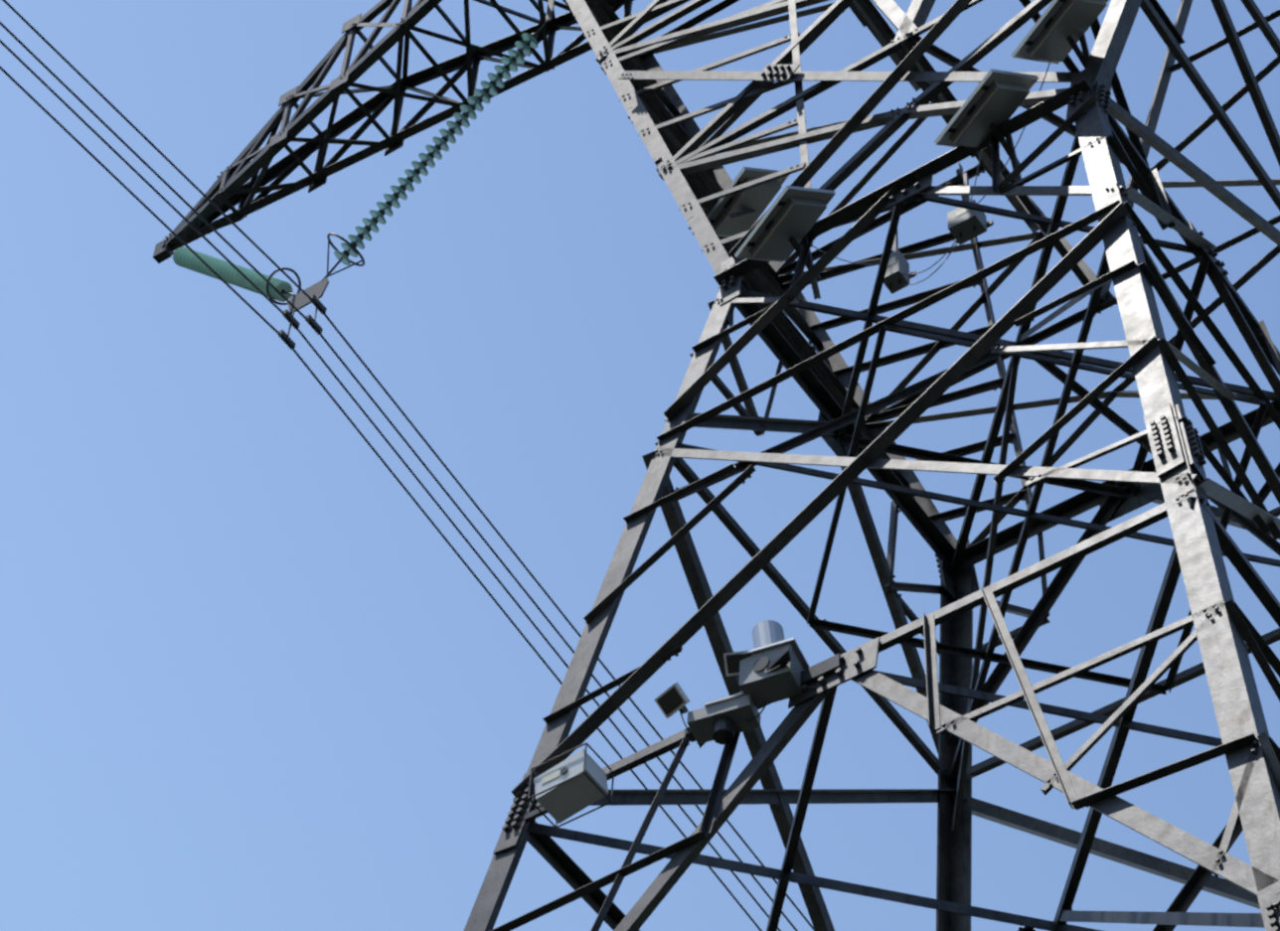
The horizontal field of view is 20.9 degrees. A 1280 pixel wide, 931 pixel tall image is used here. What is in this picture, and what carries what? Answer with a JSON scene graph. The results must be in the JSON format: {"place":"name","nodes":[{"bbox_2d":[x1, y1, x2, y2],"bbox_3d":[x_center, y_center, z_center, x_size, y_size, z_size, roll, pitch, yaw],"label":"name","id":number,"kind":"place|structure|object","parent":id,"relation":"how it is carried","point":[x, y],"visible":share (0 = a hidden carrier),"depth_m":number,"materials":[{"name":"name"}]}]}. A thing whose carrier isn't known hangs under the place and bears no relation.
{"place":"outdoors","nodes":[
{"label":"outdoors","id":0,"kind":"place"},
{"bbox_2d":[0,0,1279,930],"label":"sky","id":1,"kind":"structure","parent":0,"point":[247,683],"materials":[{"name":"blue"}]},
{"label":"ground","id":2,"kind":"structure","parent":0,"visible":0},
{"bbox_2d":[153,0,1279,930],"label":"steel tower","id":3,"kind":"structure","parent":2,"relation":"on","point":[854,429],"depth_m":33.54,"materials":[{"name":"grey metal"}]},
{"bbox_2d":[533,649,753,823],"bbox_3d":[0.054,2.109,27.506,2.188,0.488,0.434,-32,-60,26],"label":"equipment box","id":4,"kind":"object","parent":3,"relation":"attached to","point":[560,804],"visible":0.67,"depth_m":27.70,"materials":[{"name":"paint"}]},
{"bbox_2d":[162,2,1279,930],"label":"fittings","id":5,"kind":"object","parent":3,"relation":"attached to","point":[312,292],"visible":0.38,"depth_m":35.78,"materials":[{"name":"grey metal"}]},
{"bbox_2d":[172,247,293,302],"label":"glass insulator","id":6,"kind":"object","parent":5,"relation":"attached to","point":[226,271],"visible":0.77,"depth_m":47.65,"materials":[{"name":"teal glass"}]},
{"bbox_2d":[0,0,814,930],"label":"conductors","id":7,"kind":"object","parent":5,"relation":"hanging from","point":[368,417],"visible":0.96,"depth_m":45.85,"materials":[{"name":"grey"}]},
{"bbox_2d":[333,32,538,266],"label":"glass insulator","id":8,"kind":"object","parent":5,"relation":"attached to","point":[381,219],"visible":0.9,"depth_m":46.59,"materials":[{"name":"teal glass"}]},
{"bbox_2d":[686,0,1107,744],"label":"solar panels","id":9,"kind":"object","parent":3,"relation":"on","point":[997,103],"visible":0.79,"depth_m":33.49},
{"bbox_2d":[541,208,969,785],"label":"labels","id":10,"kind":"object","parent":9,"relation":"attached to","point":[550,776],"visible":0.75,"depth_m":27.79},
{"bbox_2d":[560,16,1053,775],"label":"lenses","id":11,"kind":"object","parent":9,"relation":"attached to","point":[672,701],"visible":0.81,"depth_m":27.20,"materials":[{"name":"black glass"}]},
{"bbox_2d":[679,60,1051,730],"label":"cables","id":12,"kind":"object","parent":9,"relation":"attached to","point":[912,283],"visible":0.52,"depth_m":34.70,"materials":[{"name":"black plastic"}]},
{"bbox_2d":[710,0,1106,257],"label":"solar panel backs","id":13,"kind":"object","parent":9,"relation":"attached to","point":[1028,82],"visible":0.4,"depth_m":33.74,"materials":[{"name":"silver metal"}]},
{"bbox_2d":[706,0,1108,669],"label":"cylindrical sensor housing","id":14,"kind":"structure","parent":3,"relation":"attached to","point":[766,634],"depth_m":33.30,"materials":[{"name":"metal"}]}
]}

